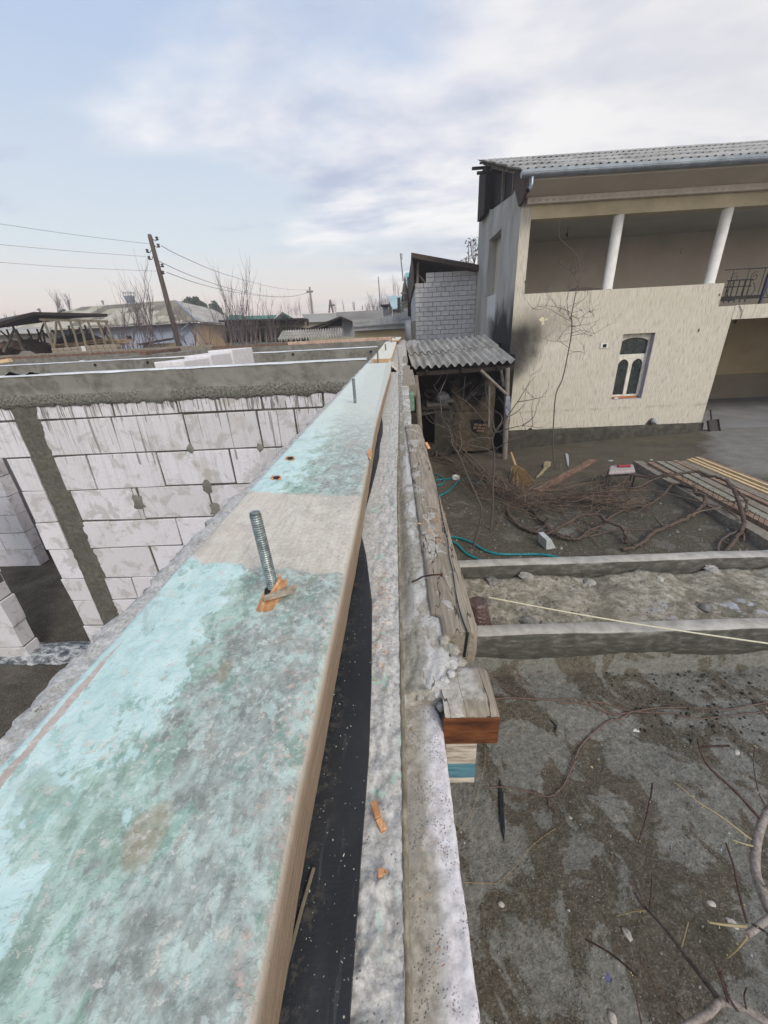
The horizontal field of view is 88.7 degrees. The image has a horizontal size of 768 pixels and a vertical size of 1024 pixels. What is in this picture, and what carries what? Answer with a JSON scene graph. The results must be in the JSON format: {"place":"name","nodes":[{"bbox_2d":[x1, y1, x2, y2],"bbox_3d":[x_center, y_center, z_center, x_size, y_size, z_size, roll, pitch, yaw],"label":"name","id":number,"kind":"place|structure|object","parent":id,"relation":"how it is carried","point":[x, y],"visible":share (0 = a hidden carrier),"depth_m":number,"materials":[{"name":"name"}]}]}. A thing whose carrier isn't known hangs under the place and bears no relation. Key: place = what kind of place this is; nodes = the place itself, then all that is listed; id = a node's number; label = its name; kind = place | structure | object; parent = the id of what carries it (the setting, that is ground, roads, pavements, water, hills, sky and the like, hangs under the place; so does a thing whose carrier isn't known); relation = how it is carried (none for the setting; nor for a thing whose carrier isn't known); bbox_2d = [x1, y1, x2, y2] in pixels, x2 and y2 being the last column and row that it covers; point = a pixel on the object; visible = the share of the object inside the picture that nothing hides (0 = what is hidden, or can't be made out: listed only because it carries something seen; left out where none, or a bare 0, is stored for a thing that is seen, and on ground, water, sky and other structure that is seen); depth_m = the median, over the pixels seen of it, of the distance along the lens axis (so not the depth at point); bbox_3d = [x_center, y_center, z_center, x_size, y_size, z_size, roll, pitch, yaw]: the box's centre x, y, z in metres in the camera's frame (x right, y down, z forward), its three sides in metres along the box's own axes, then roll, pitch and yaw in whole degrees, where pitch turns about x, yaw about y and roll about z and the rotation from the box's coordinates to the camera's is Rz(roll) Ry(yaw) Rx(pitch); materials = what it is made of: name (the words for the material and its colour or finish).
{"place":"outdoors","nodes":[
{"label":"outdoors","id":0,"kind":"place"},
{"bbox_2d":[0,458,48,566],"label":"pier","id":1,"kind":"structure","parent":0,"point":[21,543],"depth_m":7.47,"materials":[{"name":"concrete"}]},
{"bbox_2d":[0,327,53,354],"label":"house","id":2,"kind":"structure","parent":0,"point":[23,333],"depth_m":31.68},
{"bbox_2d":[16,300,230,348],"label":"patched roof house","id":3,"kind":"structure","parent":0,"point":[199,313],"depth_m":35.76,"materials":[{"name":"metal"}]},
{"bbox_2d":[228,312,291,344],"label":"green roof house","id":4,"kind":"structure","parent":0,"point":[273,316],"depth_m":35.13,"materials":[{"name":"metal"}]},
{"bbox_2d":[302,310,382,340],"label":"long grey barn","id":5,"kind":"structure","parent":0,"point":[315,319],"depth_m":42.44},
{"bbox_2d":[0,427,767,1023],"bbox_3d":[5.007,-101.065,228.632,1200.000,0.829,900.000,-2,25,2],"label":"ground","id":6,"kind":"structure","parent":0,"point":[52,615],"depth_m":3.42,"materials":[{"name":"soil"}]},
{"bbox_2d":[0,641,90,665],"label":"sill film","id":7,"kind":"object","parent":6,"relation":"on","point":[57,653],"visible":0.61,"depth_m":5.32,"materials":[{"name":"plastic"}]},
{"bbox_2d":[0,312,113,352],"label":"pole barn","id":8,"kind":"structure","parent":6,"relation":"on","point":[30,318],"depth_m":18.01,"materials":[{"name":"brown wood"}]},
{"bbox_2d":[0,339,50,355],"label":"straw heap","id":9,"kind":"object","parent":8,"relation":"on","point":[33,346],"visible":0.65,"depth_m":20.15,"materials":[{"name":"plant"}]},
{"bbox_2d":[45,333,102,352],"bbox_3d":[-15.786,-8.790,20.513,2.277,1.027,2.400,-2,25,2],"label":"brush heap","id":10,"kind":"object","parent":8,"relation":"in","point":[70,337],"visible":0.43,"depth_m":19.78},
{"bbox_2d":[48,338,137,346],"bbox_3d":[-14.897,-8.502,19.800,5.162,0.364,1.645,-2,25,2],"label":"lumber heap","id":11,"kind":"object","parent":8,"relation":"in","point":[91,342],"visible":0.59,"depth_m":19.50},
{"bbox_2d":[51,343,120,352],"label":"block wall","id":12,"kind":"structure","parent":6,"relation":"on","point":[115,346],"depth_m":18.08,"materials":[{"name":"concrete"}]},
{"bbox_2d":[106,282,144,348],"bbox_3d":[-14.780,-9.774,23.261,2.522,6.822,1.315,-2,25,2],"label":"bare tree","id":13,"kind":"object","parent":6,"relation":"on","point":[124,323],"visible":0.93,"depth_m":22.70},
{"bbox_2d":[110,282,154,347],"bbox_3d":[-14.449,-10.076,23.682,2.219,6.990,1.787,-2,25,2],"label":"bare tree","id":14,"kind":"object","parent":6,"relation":"on","point":[143,343],"visible":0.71,"depth_m":23.06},
{"bbox_2d":[110,247,156,347],"bbox_3d":[-13.207,-10.036,21.940,1.867,8.247,2.080,13,29,32],"label":"bare tree","id":15,"kind":"object","parent":6,"relation":"on","point":[149,319],"visible":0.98,"depth_m":21.60,"materials":[{"name":"plant"}]},
{"bbox_2d":[86,350,198,360],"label":"long partition wall","id":16,"kind":"structure","parent":6,"relation":"on","point":[185,353],"depth_m":9.08,"materials":[{"name":"concrete"}]},
{"bbox_2d":[145,234,181,345],"bbox_3d":[-12.867,-12.564,23.122,0.898,6.288,0.336,-2,25,2],"label":"utility pole","id":17,"kind":"object","parent":6,"relation":"on","point":[160,272],"visible":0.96,"depth_m":22.63,"materials":[{"name":"brown wood"}]},
{"bbox_2d":[0,358,368,656],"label":"cross wall","id":18,"kind":"structure","parent":6,"relation":"on","point":[130,483],"depth_m":4.10,"materials":[{"name":"concrete"}]},
{"bbox_2d":[0,358,366,377],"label":"film strip","id":19,"kind":"object","parent":18,"relation":"on","point":[186,367],"visible":0.96,"depth_m":3.74,"materials":[{"name":"white plastic"}]},
{"bbox_2d":[0,347,378,547],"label":"cross wall","id":20,"kind":"structure","parent":6,"relation":"on","point":[370,352],"depth_m":6.79,"materials":[{"name":"concrete"}]},
{"bbox_2d":[154,358,208,367],"bbox_3d":[-2.168,-1.539,4.293,0.306,0.235,0.602,-2,25,2],"label":"loose block","id":21,"kind":"object","parent":20,"relation":"on","point":[187,362],"depth_m":4.03,"materials":[{"name":"concrete"}]},
{"bbox_2d":[0,346,377,365],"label":"film strip","id":22,"kind":"object","parent":20,"relation":"on","point":[183,356],"visible":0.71,"depth_m":6.74,"materials":[{"name":"white plastic"}]},
{"bbox_2d":[184,353,231,364],"bbox_3d":[-2.140,-1.810,4.848,0.317,0.263,0.604,-2,25,2],"label":"loose block","id":23,"kind":"object","parent":20,"relation":"on","point":[219,358],"depth_m":4.71,"materials":[{"name":"concrete"}]},
{"bbox_2d":[208,347,253,363],"bbox_3d":[-2.112,-2.126,5.501,0.330,0.288,0.818,-2,25,2],"label":"loose block","id":24,"kind":"object","parent":20,"relation":"on","point":[241,355],"depth_m":5.35,"materials":[{"name":"concrete"}]},
{"bbox_2d":[0,340,388,364],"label":"end wall","id":25,"kind":"structure","parent":6,"relation":"on","point":[379,344],"depth_m":10.71,"materials":[{"name":"grey concrete"}]},
{"bbox_2d":[0,349,158,359],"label":"wall plate timber","id":26,"kind":"object","parent":25,"relation":"on","point":[76,354],"visible":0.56,"depth_m":10.90,"materials":[{"name":"brown wood"}]},
{"bbox_2d":[0,345,213,356],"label":"wall plate timber","id":27,"kind":"object","parent":25,"relation":"on","point":[196,347],"visible":0.39,"depth_m":11.05,"materials":[{"name":"brown wood"}]},
{"bbox_2d":[212,343,287,348],"bbox_3d":[-3.677,-4.551,10.777,2.080,0.070,0.120,-2,25,2],"label":"wall plate timber","id":28,"kind":"object","parent":25,"relation":"on","point":[251,345],"visible":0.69,"depth_m":10.72,"materials":[{"name":"brown wood"}]},
{"bbox_2d":[287,337,393,344],"bbox_3d":[-1.170,-4.648,10.679,2.900,0.080,0.130,-2,25,2],"label":"wall plate timber","id":29,"kind":"object","parent":25,"relation":"on","point":[339,340],"visible":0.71,"depth_m":10.62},
{"bbox_2d":[0,341,412,1023],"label":"new block wall","id":30,"kind":"structure","parent":6,"relation":"on","point":[382,979],"depth_m":0.25,"materials":[{"name":"concrete"}]},
{"bbox_2d":[0,363,390,1023],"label":"painted board","id":31,"kind":"object","parent":30,"relation":"on","point":[160,767],"visible":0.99,"depth_m":0.18,"materials":[{"name":"paint"}]},
{"bbox_2d":[249,510,276,589],"bbox_3d":[-0.089,0.044,0.302,0.012,0.098,0.009,-2,25,2],"label":"threaded rod","id":32,"kind":"object","parent":31,"relation":"on","point":[259,531],"visible":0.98,"depth_m":0.29,"materials":[{"name":"metal"}]},
{"bbox_2d":[279,418,382,1023],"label":"bitumen felt strip","id":33,"kind":"object","parent":30,"relation":"on","point":[336,830],"visible":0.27,"depth_m":0.19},
{"bbox_2d":[284,867,314,989],"bbox_3d":[-0.035,0.169,0.161,0.006,0.002,0.036,-2,25,2],"label":"wood splinter","id":34,"kind":"object","parent":33,"relation":"on","point":[301,910],"visible":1,"depth_m":0.16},
{"bbox_2d":[370,800,386,832],"bbox_3d":[-0.003,0.153,0.197,0.008,0.003,0.014,-2,25,2],"label":"wood splinter","id":35,"kind":"object","parent":30,"relation":"on","point":[381,825],"visible":1,"depth_m":0.20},
{"bbox_2d":[372,342,396,362],"bbox_3d":[0.074,-2.041,4.887,0.216,0.031,4.796,-2,25,2],"label":"whitish board","id":36,"kind":"object","parent":30,"relation":"on","point":[386,355],"visible":0.95,"depth_m":3.38,"materials":[{"name":"white wood"}]},
{"bbox_2d":[209,283,240,345],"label":"bare tree","id":37,"kind":"object","parent":6,"relation":"on","point":[223,336],"visible":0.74,"depth_m":22.61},
{"bbox_2d":[207,257,257,344],"bbox_3d":[-8.174,-10.185,22.126,3.168,7.888,2.500,-2,25,2],"label":"bare tree","id":38,"kind":"object","parent":6,"relation":"on","point":[230,317],"visible":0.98,"depth_m":21.61,"materials":[{"name":"plant"}]},
{"bbox_2d":[224,264,260,344],"bbox_3d":[-7.470,-9.979,22.375,1.922,7.240,1.611,-18,28,-29],"label":"bare tree","id":39,"kind":"object","parent":6,"relation":"on","point":[248,327],"visible":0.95,"depth_m":21.98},
{"bbox_2d":[218,318,308,342],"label":"ramshackle shed","id":40,"kind":"structure","parent":6,"relation":"on","point":[294,324],"depth_m":24.79,"materials":[{"name":"brown wood"}]},
{"bbox_2d":[258,289,280,343],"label":"bare tree","id":41,"kind":"object","parent":6,"relation":"on","point":[271,332],"visible":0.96,"depth_m":22.56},
{"bbox_2d":[277,327,342,342],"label":"slate shed","id":42,"kind":"structure","parent":6,"relation":"on","point":[292,335],"depth_m":15.36,"materials":[{"name":"paint"}]},
{"bbox_2d":[306,316,353,337],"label":"lean gable shed","id":43,"kind":"structure","parent":6,"relation":"on","point":[345,324],"depth_m":21.95,"materials":[{"name":"grey wood"}]},
{"bbox_2d":[352,312,411,339],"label":"yellow outbuilding","id":44,"kind":"structure","parent":6,"relation":"on","point":[368,328],"depth_m":18.22,"materials":[{"name":"paint"}]},
{"bbox_2d":[411,400,452,455],"bbox_3d":[1.370,-2.533,11.848,1.230,1.426,1.300,-2,25,2],"label":"brick bench","id":45,"kind":"object","parent":6,"relation":"on","point":[436,439],"visible":0.47,"depth_m":11.43,"materials":[{"name":"brown brick"}]},
{"bbox_2d":[396,340,479,1023],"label":"old yard wall","id":46,"kind":"structure","parent":6,"relation":"on","point":[446,993],"depth_m":0.23,"materials":[{"name":"concrete"}]},
{"bbox_2d":[367,444,447,968],"bbox_3d":[0.010,-0.177,0.961,0.130,0.036,1.745,-4,25,-2],"label":"sawdust","id":47,"kind":"object","parent":46,"relation":"on","point":[389,639],"visible":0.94,"depth_m":0.36,"materials":[{"name":"brown wood"}]},
{"bbox_2d":[403,370,415,395],"bbox_3d":[0.144,-0.768,2.302,0.064,0.055,0.859,-1,25,4],"label":"timber stub","id":48,"kind":"object","parent":46,"relation":"on","point":[408,378],"visible":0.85,"depth_m":2.07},
{"bbox_2d":[405,424,477,661],"bbox_3d":[0.073,-0.054,0.722,0.043,0.036,0.840,-2,25,2],"label":"long wall timber","id":49,"kind":"object","parent":46,"relation":"on","point":[450,608],"visible":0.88,"depth_m":0.44,"materials":[{"name":"grey wood"}]},
{"bbox_2d":[445,744,476,782],"bbox_3d":[0.061,0.186,0.326,0.024,0.068,0.032,-2,25,2],"label":"painted post end","id":50,"kind":"object","parent":46,"relation":"on","point":[461,759],"visible":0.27,"depth_m":0.31,"materials":[{"name":"blue paint"}]},
{"bbox_2d":[441,666,499,743],"bbox_3d":[0.062,0.145,0.299,0.040,0.031,0.048,-2,25,2],"label":"cross timber","id":51,"kind":"object","parent":46,"relation":"on","point":[471,712],"visible":0.99,"depth_m":0.28,"materials":[{"name":"wood"}]},
{"bbox_2d":[413,352,490,549],"bbox_3d":[0.922,-0.753,5.522,1.177,2.793,0.876,-2,25,2],"label":"sapling","id":52,"kind":"object","parent":6,"relation":"on","point":[479,524],"visible":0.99,"depth_m":5.32,"materials":[{"name":"brown plant"}]},
{"bbox_2d":[406,334,514,458],"bbox_3d":[2.010,-3.241,11.287,3.080,3.318,2.205,-2,25,2],"label":"oven shelter","id":53,"kind":"object","parent":6,"relation":"on","point":[490,360],"visible":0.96,"depth_m":10.64,"materials":[{"name":"grey wood"}]},
{"bbox_2d":[405,320,419,347],"bbox_3d":[0.773,-5.013,11.109,0.508,0.729,0.400,-2,25,2],"label":"flue pipe","id":54,"kind":"object","parent":53,"relation":"on","point":[409,341],"visible":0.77,"depth_m":11.11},
{"bbox_2d":[423,382,503,492],"bbox_3d":[1.756,-2.158,9.959,1.439,2.035,5.216,-2,25,2],"label":"cut vine","id":55,"kind":"object","parent":6,"relation":"on","point":[434,392],"visible":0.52,"depth_m":11.39,"materials":[{"name":"brown plant"}]},
{"bbox_2d":[449,372,494,450],"bbox_3d":[2.587,-3.067,11.767,1.244,2.250,1.156,-2,25,2],"label":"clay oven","id":56,"kind":"object","parent":6,"relation":"on","point":[456,385],"visible":0.77,"depth_m":11.39,"materials":[{"name":"brown brick"}]},
{"bbox_2d":[431,445,517,490],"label":"cut vine","id":57,"kind":"object","parent":6,"relation":"on","point":[443,458],"visible":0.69,"depth_m":9.86,"materials":[{"name":"brown plant"}]},
{"bbox_2d":[469,597,491,624],"bbox_3d":[1.103,1.187,4.522,0.296,0.367,0.290,-2,25,2],"label":"brick","id":58,"kind":"object","parent":6,"relation":"on","point":[479,607],"visible":0.54,"depth_m":4.43,"materials":[{"name":"red brick"}]},
{"bbox_2d":[489,597,767,643],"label":"cord","id":59,"kind":"object","parent":58,"relation":"attached to","point":[634,623],"visible":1,"depth_m":4.09,"materials":[{"name":"fabric"}]},
{"bbox_2d":[450,433,525,505],"bbox_3d":[2.097,-1.399,9.841,0.558,0.713,5.557,-5,25,-5],"label":"cut vine","id":60,"kind":"object","parent":6,"relation":"on","point":[487,472],"visible":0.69,"depth_m":8.54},
{"bbox_2d":[498,780,504,840],"bbox_3d":[0.942,2.376,3.154,0.044,0.030,0.457,3,25,13],"label":"black rag","id":61,"kind":"object","parent":6,"relation":"on","point":[501,806],"visible":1,"depth_m":3.14,"materials":[{"name":"fabric"}]},
{"bbox_2d":[451,536,560,556],"bbox_3d":[1.731,0.573,5.860,1.662,0.060,0.296,10,28,26],"label":"garden hose","id":62,"kind":"object","parent":6,"relation":"on","point":[506,554],"visible":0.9,"depth_m":5.74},
{"bbox_2d":[450,367,565,529],"bbox_3d":[1.743,-0.887,6.059,1.621,2.599,1.693,-2,25,2],"label":"sapling","id":63,"kind":"object","parent":6,"relation":"on","point":[493,452],"visible":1,"depth_m":5.86,"materials":[{"name":"brown plant"}]},
{"bbox_2d":[510,452,534,487],"bbox_3d":[3.121,-0.955,9.066,0.567,0.417,1.666,-2,25,2],"label":"straw broom","id":64,"kind":"object","parent":6,"relation":"on","point":[525,474],"visible":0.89,"depth_m":8.97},
{"bbox_2d":[538,532,555,549],"bbox_3d":[2.462,0.427,5.946,0.176,0.183,0.244,-7,25,-10],"label":"concrete block","id":65,"kind":"object","parent":6,"relation":"on","point":[545,541],"visible":1,"depth_m":5.87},
{"bbox_2d":[482,711,630,796],"bbox_3d":[1.689,2.200,3.493,1.768,0.070,0.297,-13,26,-21],"label":"vine shoot","id":66,"kind":"object","parent":6,"relation":"on","point":[600,726],"visible":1,"depth_m":3.38,"materials":[{"name":"brown plant"}]},
{"bbox_2d":[533,459,596,492],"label":"rough beam","id":67,"kind":"structure","parent":6,"relation":"on","point":[585,464],"depth_m":9.06,"materials":[{"name":"orange wood"}]},
{"bbox_2d":[505,499,635,546],"bbox_3d":[3.013,0.111,6.575,2.190,0.281,1.256,15,30,34],"label":"cut vine","id":68,"kind":"object","parent":6,"relation":"on","point":[602,517],"visible":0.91,"depth_m":6.39,"materials":[{"name":"brown plant"}]},
{"bbox_2d":[522,221,618,468],"bbox_3d":[3.799,-3.283,8.504,1.946,5.056,1.216,-6,25,-6],"label":"sapling","id":69,"kind":"object","parent":6,"relation":"on","point":[570,317],"visible":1,"depth_m":8.25,"materials":[{"name":"brown plant"}]},
{"bbox_2d":[540,522,605,542],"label":"cut vine","id":70,"kind":"object","parent":6,"relation":"on","point":[568,538],"visible":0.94,"depth_m":6.08,"materials":[{"name":"brown plant"}]},
{"bbox_2d":[445,495,749,558],"bbox_3d":[3.912,0.151,6.642,6.710,0.163,2.325,-2,25,2],"label":"yard grit","id":71,"kind":"object","parent":6,"relation":"on","point":[677,531],"visible":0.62,"depth_m":6.37,"materials":[{"name":"stone"}]},
{"bbox_2d":[467,570,742,623],"bbox_3d":[3.042,1.080,4.880,5.463,0.146,1.134,-2,25,2],"label":"trench rubble","id":72,"kind":"object","parent":6,"relation":"on","point":[541,602],"visible":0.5,"depth_m":4.92,"materials":[{"name":"stone"}]},
{"bbox_2d":[458,550,767,578],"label":"strip footing","id":73,"kind":"object","parent":6,"relation":"on","point":[598,566],"visible":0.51,"depth_m":5.41,"materials":[{"name":"concrete"}]},
{"bbox_2d":[556,485,671,539],"bbox_3d":[4.227,-0.018,6.836,3.305,0.145,0.420,-15,27,-25],"label":"cut vine","id":74,"kind":"object","parent":6,"relation":"on","point":[629,508],"visible":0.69,"depth_m":6.93,"materials":[{"name":"brown plant"}]},
{"bbox_2d":[604,469,634,488],"bbox_3d":[4.930,-0.697,8.252,0.771,0.331,0.464,-2,25,2],"label":"stool","id":75,"kind":"object","parent":6,"relation":"on","point":[620,475],"visible":0.48,"depth_m":8.04,"materials":[{"name":"metal"}]},
{"bbox_2d":[608,464,634,474],"bbox_3d":[4.920,-0.880,8.160,0.755,0.075,0.395,-4,25,-2],"label":"folded cloth","id":76,"kind":"object","parent":75,"relation":"on","point":[614,470],"visible":0.97,"depth_m":8.01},
{"bbox_2d":[472,140,767,448],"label":"house","id":77,"kind":"structure","parent":6,"relation":"on","point":[667,235],"depth_m":11.17,"materials":[{"name":"beige paint"}]},
{"bbox_2d":[611,333,655,399],"bbox_3d":[7.070,-4.160,11.275,0.866,1.757,0.226,-2,25,2],"label":"window","id":78,"kind":"structure","parent":77,"relation":"in","point":[636,349],"depth_m":11.31,"materials":[{"name":"white paint"}]},
{"bbox_2d":[720,267,767,303],"bbox_3d":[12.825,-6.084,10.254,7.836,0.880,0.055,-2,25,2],"label":"balcony railing","id":79,"kind":"object","parent":77,"relation":"on","point":[764,289],"visible":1,"depth_m":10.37,"materials":[{"name":"metal"}]},
{"bbox_2d":[475,617,767,658],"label":"strip footing","id":80,"kind":"object","parent":6,"relation":"on","point":[530,641],"visible":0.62,"depth_m":4.21,"materials":[{"name":"concrete"}]},
{"bbox_2d":[495,697,767,718],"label":"vine shoot","id":81,"kind":"object","parent":6,"relation":"on","point":[624,709],"visible":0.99,"depth_m":3.94,"materials":[{"name":"brown plant"}]},
{"bbox_2d":[557,701,767,714],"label":"vine shoot","id":82,"kind":"object","parent":6,"relation":"on","point":[712,708],"visible":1,"depth_m":3.90,"materials":[{"name":"brown plant"}]},
{"bbox_2d":[620,482,711,551],"bbox_3d":[4.801,-0.037,6.422,0.760,0.379,3.275,20,33,40],"label":"cut vine","id":83,"kind":"object","parent":6,"relation":"on","point":[678,521],"visible":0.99,"depth_m":6.36,"materials":[{"name":"brown plant"}]},
{"bbox_2d":[585,739,767,1023],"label":"bare fruit tree","id":84,"kind":"object","parent":6,"relation":"on","point":[715,1007],"visible":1,"depth_m":1.47,"materials":[{"name":"brown plant"}]},
{"bbox_2d":[615,490,745,541],"bbox_3d":[5.187,-0.147,6.754,0.930,0.251,2.166,-14,27,-23],"label":"cut vine","id":85,"kind":"object","parent":6,"relation":"on","point":[732,513],"visible":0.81,"depth_m":6.80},
{"bbox_2d":[606,668,767,745],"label":"soil clods","id":86,"kind":"object","parent":6,"relation":"on","point":[672,694],"visible":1,"depth_m":3.90,"materials":[{"name":"soil"}]},
{"bbox_2d":[632,461,767,549],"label":"stacked board","id":87,"kind":"object","parent":6,"relation":"on","point":[756,535],"visible":0.56,"depth_m":6.56,"materials":[{"name":"grey wood"}]},
{"bbox_2d":[647,462,767,530],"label":"stacked board","id":88,"kind":"object","parent":87,"relation":"on","point":[760,522],"visible":0.85,"depth_m":6.84,"materials":[{"name":"wood"}]},
{"bbox_2d":[601,470,748,512],"bbox_3d":[5.491,-0.599,7.295,1.032,0.344,2.402,-16,28,-27],"label":"cut vine","id":89,"kind":"object","parent":88,"relation":"on","point":[746,500],"visible":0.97,"depth_m":7.09,"materials":[{"name":"brown plant"}]},
{"bbox_2d":[656,461,767,520],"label":"stacked board","id":90,"kind":"object","parent":6,"relation":"on","point":[722,494],"visible":0.58,"depth_m":7.40,"materials":[{"name":"wood"}]},
{"bbox_2d":[665,461,767,513],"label":"stacked board","id":91,"kind":"object","parent":90,"relation":"on","point":[759,506],"visible":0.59,"depth_m":7.48,"materials":[{"name":"grey wood"}]},
{"bbox_2d":[706,409,720,431],"bbox_3d":[9.729,-2.684,11.594,0.414,0.663,0.236,-2,25,2],"label":"shovel","id":92,"kind":"object","parent":6,"relation":"on","point":[713,425],"visible":0.95,"depth_m":11.61,"materials":[{"name":"metal"}]},
{"bbox_2d":[672,460,767,506],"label":"stacked board","id":93,"kind":"object","parent":6,"relation":"on","point":[752,497],"visible":0.41,"depth_m":7.23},
{"bbox_2d":[680,461,767,500],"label":"stacked board","id":94,"kind":"object","parent":6,"relation":"on","point":[746,489],"visible":0.62,"depth_m":7.56,"materials":[{"name":"grey wood"}]},
{"bbox_2d":[686,459,767,494],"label":"stacked board","id":95,"kind":"object","parent":94,"relation":"on","point":[733,478],"visible":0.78,"depth_m":7.80,"materials":[{"name":"brown wood"}]},
{"bbox_2d":[710,479,746,550],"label":"cut vine","id":96,"kind":"object","parent":6,"relation":"on","point":[732,543],"visible":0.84,"depth_m":5.92,"materials":[{"name":"brown plant"}]},
{"bbox_2d":[690,458,767,491],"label":"stacked board","id":97,"kind":"object","parent":6,"relation":"on","point":[736,477],"visible":0.59,"depth_m":7.93,"materials":[{"name":"brown wood"}]},
{"bbox_2d":[695,457,767,487],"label":"stacked board","id":98,"kind":"object","parent":6,"relation":"on","point":[763,484],"visible":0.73,"depth_m":8.12,"materials":[{"name":"brown wood"}]},
{"bbox_2d":[0,0,767,334],"label":"sky","id":99,"kind":"structure","parent":0,"point":[319,143],"materials":[{"name":"blue"}]},
{"bbox_2d":[387,296,401,321],"bbox_3d":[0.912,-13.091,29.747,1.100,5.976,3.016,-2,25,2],"label":"teal house","id":100,"kind":"structure","parent":0,"point":[392,303],"depth_m":28.97,"materials":[{"name":"paint"}]},
{"bbox_2d":[396,273,408,312],"bbox_3d":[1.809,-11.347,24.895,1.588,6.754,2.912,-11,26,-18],"label":"teal gable house","id":101,"kind":"structure","parent":0,"point":[404,301],"depth_m":24.45,"materials":[{"name":"metal"}]},
{"bbox_2d":[407,253,478,342],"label":"block house","id":102,"kind":"structure","parent":0,"point":[441,293],"depth_m":15.37,"materials":[{"name":"grey brick"}]},
{"bbox_2d":[452,673,767,1023],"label":"gravel","id":103,"kind":"structure","parent":0,"point":[612,981],"depth_m":2.88,"materials":[{"name":"gravel"}]},
{"bbox_2d":[702,396,767,429],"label":"garage floor","id":104,"kind":"structure","parent":0,"point":[745,412],"depth_m":13.82,"materials":[{"name":"concrete"}]},
{"bbox_3d":[4.437,-0.427,7.566,1.520,0.297,0.429,-2,25,2],"label":"vine cutting","id":105,"kind":"object","parent":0,"visible":0},
{"bbox_2d":[584,470,709,491],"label":"cut vine","id":106,"kind":"object","parent":105,"relation":"on","point":[666,476],"visible":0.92,"depth_m":7.45,"materials":[{"name":"brown plant"}]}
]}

